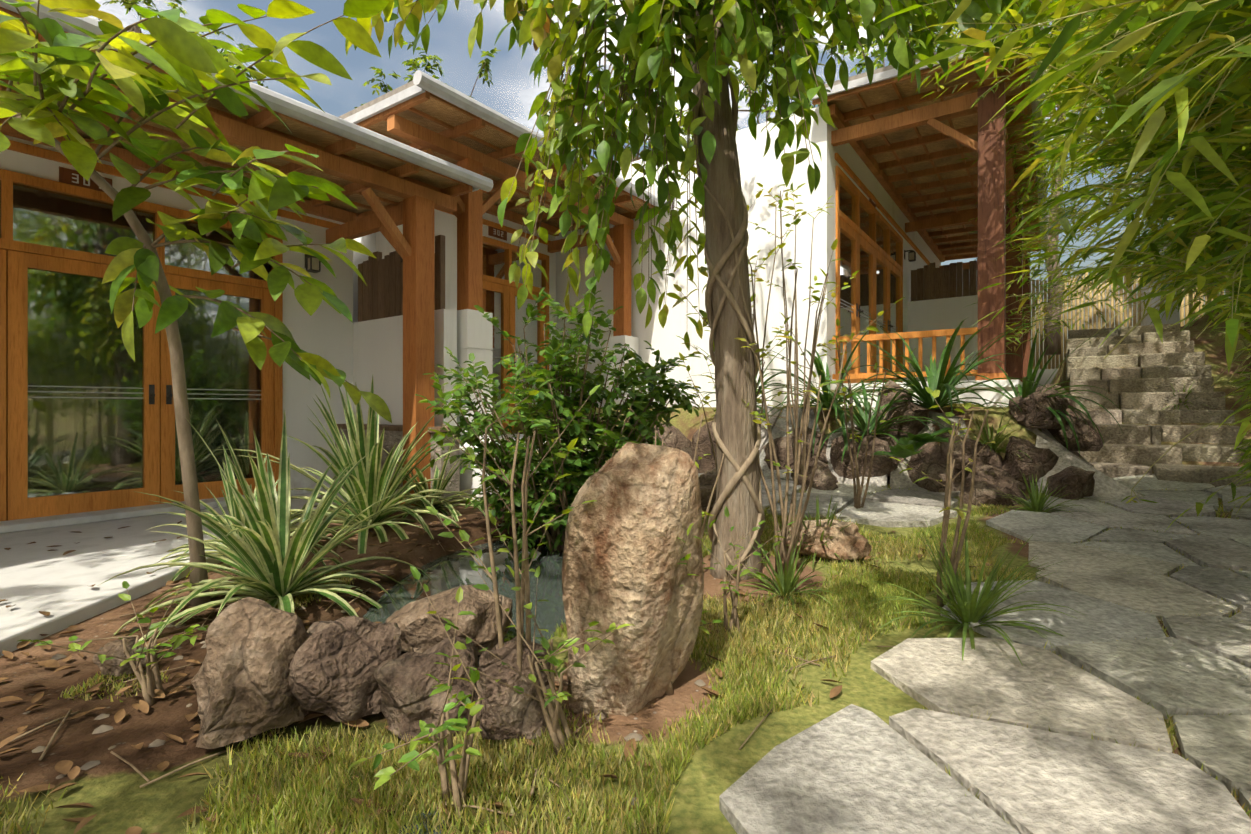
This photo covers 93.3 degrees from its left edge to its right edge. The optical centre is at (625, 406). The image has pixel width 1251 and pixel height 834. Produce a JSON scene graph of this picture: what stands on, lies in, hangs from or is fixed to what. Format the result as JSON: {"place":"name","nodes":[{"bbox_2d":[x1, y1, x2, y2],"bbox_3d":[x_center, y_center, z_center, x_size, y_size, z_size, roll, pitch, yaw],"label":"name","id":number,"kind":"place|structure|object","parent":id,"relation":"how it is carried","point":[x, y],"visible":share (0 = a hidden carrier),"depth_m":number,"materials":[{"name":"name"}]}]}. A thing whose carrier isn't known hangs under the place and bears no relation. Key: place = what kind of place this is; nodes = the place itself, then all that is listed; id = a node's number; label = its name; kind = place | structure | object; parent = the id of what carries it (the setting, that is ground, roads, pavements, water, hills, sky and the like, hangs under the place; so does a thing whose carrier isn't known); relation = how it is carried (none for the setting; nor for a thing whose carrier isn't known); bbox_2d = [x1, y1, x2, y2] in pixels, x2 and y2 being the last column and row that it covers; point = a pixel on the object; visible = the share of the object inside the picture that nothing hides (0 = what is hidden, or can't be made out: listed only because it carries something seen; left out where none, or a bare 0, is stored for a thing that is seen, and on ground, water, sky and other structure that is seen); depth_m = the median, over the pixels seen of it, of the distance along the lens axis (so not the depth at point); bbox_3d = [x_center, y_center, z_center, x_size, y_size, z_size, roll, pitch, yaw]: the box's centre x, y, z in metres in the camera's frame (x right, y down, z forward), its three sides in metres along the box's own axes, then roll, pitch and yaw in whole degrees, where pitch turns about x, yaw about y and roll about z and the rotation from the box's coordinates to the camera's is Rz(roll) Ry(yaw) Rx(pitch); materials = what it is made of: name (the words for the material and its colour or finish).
{"place":"outdoors","nodes":[
{"label":"outdoors","id":0,"kind":"place"},
{"bbox_2d":[0,491,348,656],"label":"patio","id":1,"kind":"structure","parent":0,"point":[36,577],"depth_m":3.66,"materials":[{"name":"concrete"}]},
{"bbox_2d":[363,538,565,833],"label":"pond water","id":2,"kind":"structure","parent":0,"point":[449,571],"depth_m":3.54,"materials":[{"name":"teal liquid"}]},
{"bbox_2d":[90,0,1107,140],"bbox_3d":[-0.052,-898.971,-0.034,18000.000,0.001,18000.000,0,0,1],"label":"leaves","id":3,"kind":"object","parent":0,"point":[829,31],"depth_m":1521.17,"materials":[{"name":"green plant"}]},
{"bbox_2d":[0,306,1250,833],"bbox_3d":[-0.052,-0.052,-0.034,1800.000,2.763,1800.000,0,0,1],"label":"ground","id":4,"kind":"structure","parent":0,"point":[114,794],"depth_m":1.97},
{"bbox_2d":[93,637,145,676],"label":"rock","id":5,"kind":"object","parent":4,"relation":"on","point":[112,666],"visible":0.67,"depth_m":2.25,"materials":[{"name":"brown stone"}]},
{"bbox_2d":[0,0,391,606],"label":"thin tree","id":6,"kind":"object","parent":4,"relation":"on","point":[183,56],"depth_m":2.70,"materials":[{"name":"green plant"}]},
{"bbox_2d":[0,0,492,520],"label":"bungalow","id":7,"kind":"object","parent":4,"relation":"on","point":[86,414],"visible":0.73,"depth_m":5.43,"materials":[{"name":"brown wood"}]},
{"bbox_2d":[191,597,309,748],"bbox_3d":[-1.169,0.801,1.850,0.347,0.383,0.252,0,0,-24],"label":"rock","id":8,"kind":"object","parent":4,"relation":"on","point":[240,681],"visible":0.96,"depth_m":1.79,"materials":[{"name":"brown stone"}]},
{"bbox_2d":[97,376,490,640],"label":"spider plants","id":9,"kind":"object","parent":4,"relation":"on","point":[263,551],"visible":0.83,"depth_m":3.30,"materials":[{"name":"green plant"}]},
{"bbox_2d":[289,615,401,721],"bbox_3d":[-0.946,0.843,1.954,0.314,0.296,0.341,0,0,33],"label":"rock","id":10,"kind":"object","parent":4,"relation":"on","point":[335,664],"visible":0.92,"depth_m":1.87,"materials":[{"name":"brown stone"}]},
{"bbox_2d":[23,596,705,818],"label":"fallen leaves","id":11,"kind":"object","parent":4,"relation":"on","point":[159,742],"visible":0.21,"depth_m":1.88,"materials":[{"name":"brown plant"}]},
{"bbox_2d":[374,637,481,742],"bbox_3d":[-0.608,0.882,1.909,0.355,0.236,0.317,0,0,1],"label":"rock","id":12,"kind":"object","parent":4,"relation":"on","point":[406,683],"visible":0.6,"depth_m":1.82,"materials":[{"name":"stone"}]},
{"bbox_2d":[385,584,512,654],"bbox_3d":[-0.772,0.900,2.557,0.556,0.252,0.394,0,0,1],"label":"rock","id":13,"kind":"object","parent":4,"relation":"on","point":[421,631],"visible":0.71,"depth_m":2.43,"materials":[{"name":"brown stone"}]},
{"bbox_2d":[339,70,666,500],"bbox_3d":[-3.010,-0.834,8.598,6.135,4.326,4.210,0,0,36],"label":"bungalow","id":14,"kind":"object","parent":4,"relation":"on","point":[425,113],"visible":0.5,"depth_m":6.91,"materials":[{"name":"brown wood"}]},
{"bbox_2d":[18,182,1008,815],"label":"shrubs","id":15,"kind":"object","parent":4,"relation":"on","point":[456,788],"depth_m":2.04,"materials":[{"name":"green plant"}]},
{"bbox_2d":[477,636,549,739],"bbox_3d":[-0.336,0.846,1.834,0.226,0.274,0.210,0,0,1],"label":"rock","id":16,"kind":"object","parent":4,"relation":"on","point":[507,712],"visible":0.73,"depth_m":1.77,"materials":[{"name":"stone"}]},
{"bbox_2d":[0,502,1081,833],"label":"leaf litter","id":17,"kind":"object","parent":4,"relation":"on","point":[62,766],"visible":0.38,"depth_m":1.93,"materials":[{"name":"brown plant"}]},
{"bbox_2d":[415,285,700,562],"bbox_3d":[-0.483,0.146,4.311,2.068,2.118,1.918,0,0,1],"label":"bush","id":18,"kind":"object","parent":4,"relation":"on","point":[542,422],"depth_m":4.20,"materials":[{"name":"green plant"}]},
{"bbox_2d":[0,403,1250,833],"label":"lawn grass","id":19,"kind":"structure","parent":4,"relation":"on","point":[288,803],"depth_m":1.71,"materials":[{"name":"green plant"}]},
{"bbox_2d":[562,442,703,716],"bbox_3d":[0.025,0.616,2.050,0.496,0.990,0.468,0,0,1],"label":"standing rock","id":20,"kind":"object","parent":4,"relation":"on","point":[624,531],"visible":0.88,"depth_m":1.89,"materials":[{"name":"brown stone"}]},
{"bbox_2d":[653,423,692,456],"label":"rock","id":21,"kind":"object","parent":4,"relation":"on","point":[676,438],"visible":0.17,"depth_m":6.87,"materials":[{"name":"brown stone"}]},
{"bbox_2d":[699,468,716,510],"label":"rock","id":22,"kind":"object","parent":4,"relation":"on","point":[707,480],"visible":0.19,"depth_m":4.59,"materials":[{"name":"brown stone"}]},
{"bbox_2d":[691,421,760,473],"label":"rock","id":23,"kind":"object","parent":4,"relation":"on","point":[706,463],"visible":0.15,"depth_m":6.50,"materials":[{"name":"brown stone"}]},
{"bbox_2d":[345,0,1115,579],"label":"tree","id":24,"kind":"object","parent":4,"relation":"on","point":[639,34],"depth_m":3.09,"materials":[{"name":"green plant"}]},
{"bbox_2d":[760,427,827,469],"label":"rock","id":25,"kind":"object","parent":4,"relation":"on","point":[780,448],"visible":0.35,"depth_m":6.00,"materials":[{"name":"brown stone"}]},
{"bbox_2d":[556,23,1047,406],"bbox_3d":[3.891,-1.214,11.598,7.135,5.086,9.690,0,0,36],"label":"bungalow","id":26,"kind":"object","parent":4,"relation":"on","point":[900,184],"visible":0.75,"depth_m":7.94,"materials":[{"name":"white paint"}]},
{"bbox_2d":[791,460,837,490],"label":"rock","id":27,"kind":"object","parent":4,"relation":"on","point":[825,478],"visible":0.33,"depth_m":5.46,"materials":[{"name":"brown stone"}]},
{"bbox_2d":[786,519,871,559],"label":"rock","id":28,"kind":"object","parent":4,"relation":"on","point":[849,542],"visible":0.77,"depth_m":3.39,"materials":[{"name":"brown stone"}]},
{"bbox_2d":[830,426,903,484],"bbox_3d":[2.321,0.470,5.744,0.673,0.574,0.827,0,0,1],"label":"rock","id":29,"kind":"object","parent":4,"relation":"on","point":[882,465],"visible":0.48,"depth_m":5.51,"materials":[{"name":"brown stone"}]},
{"bbox_2d":[877,380,929,434],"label":"rock","id":30,"kind":"object","parent":4,"relation":"on","point":[907,409],"visible":0.5,"depth_m":5.59,"materials":[{"name":"brown stone"}]},
{"bbox_2d":[685,311,1122,460],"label":"terrace plants","id":31,"kind":"object","parent":4,"relation":"on","point":[904,447],"visible":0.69,"depth_m":5.49,"materials":[{"name":"green plant"}]},
{"bbox_2d":[907,433,1002,491],"bbox_3d":[2.936,0.508,5.319,0.829,0.541,0.649,0,0,1],"label":"rock","id":32,"kind":"object","parent":4,"relation":"on","point":[930,459],"visible":0.42,"depth_m":5.12,"materials":[{"name":"brown stone"}]},
{"bbox_2d":[719,382,1213,665],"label":"grass tufts","id":33,"kind":"object","parent":4,"relation":"on","point":[969,607],"visible":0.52,"depth_m":2.55,"materials":[{"name":"green plant"}]},
{"bbox_2d":[959,465,1026,506],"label":"rock","id":34,"kind":"object","parent":4,"relation":"on","point":[989,480],"visible":0.6,"depth_m":4.70,"materials":[{"name":"brown stone"}]},
{"bbox_2d":[1002,436,1058,487],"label":"rock","id":35,"kind":"object","parent":4,"relation":"on","point":[1039,463],"visible":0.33,"depth_m":4.93,"materials":[{"name":"brown stone"}]},
{"bbox_2d":[1008,388,1068,428],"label":"rock","id":36,"kind":"object","parent":4,"relation":"on","point":[1036,413],"visible":0.79,"depth_m":5.12,"materials":[{"name":"brown stone"}]},
{"bbox_2d":[1035,384,1080,412],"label":"rock","id":37,"kind":"object","parent":4,"relation":"on","point":[1071,402],"visible":0.15,"depth_m":5.89,"materials":[{"name":"brown stone"}]},
{"bbox_2d":[876,0,1250,528],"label":"bamboo leaves","id":38,"kind":"object","parent":4,"relation":"on","point":[1192,23],"visible":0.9,"depth_m":1.95,"materials":[{"name":"green plant"}]},
{"bbox_2d":[1046,465,1094,499],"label":"rock","id":39,"kind":"object","parent":4,"relation":"on","point":[1078,483],"visible":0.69,"depth_m":4.63,"materials":[{"name":"brown stone"}]},
{"bbox_2d":[1047,408,1102,450],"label":"rock","id":40,"kind":"object","parent":4,"relation":"on","point":[1087,441],"visible":0.33,"depth_m":5.29,"materials":[{"name":"brown stone"}]},
{"bbox_2d":[1030,272,1230,368],"bbox_3d":[7.453,-1.235,8.809,5.239,3.571,10.656,0,0,36],"label":"cane fence","id":41,"kind":"object","parent":4,"relation":"on","point":[1110,315],"visible":0.15,"depth_m":13.17,"materials":[{"name":"beige wood"}]},
{"bbox_2d":[1066,323,1250,486],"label":"stone stairs","id":42,"kind":"structure","parent":4,"relation":"on","point":[1175,360],"depth_m":6.37,"materials":[{"name":"grey stone"}]},
{"bbox_2d":[1141,241,1179,325],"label":"garden wall","id":43,"kind":"structure","parent":4,"relation":"on","point":[1173,319],"depth_m":10.70,"materials":[{"name":"stone"}]},
{"bbox_2d":[98,0,1199,354],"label":"garden trees","id":44,"kind":"object","parent":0,"point":[745,93],"depth_m":15.57,"materials":[{"name":"green plant"}]},
{"bbox_2d":[91,0,1229,387],"label":"sky","id":45,"kind":"structure","parent":0,"point":[356,62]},
{"bbox_2d":[698,405,1250,833],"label":"flagstone path","id":46,"kind":"structure","parent":0,"point":[852,769],"depth_m":1.86,"materials":[{"name":"grey stone"}]}
]}

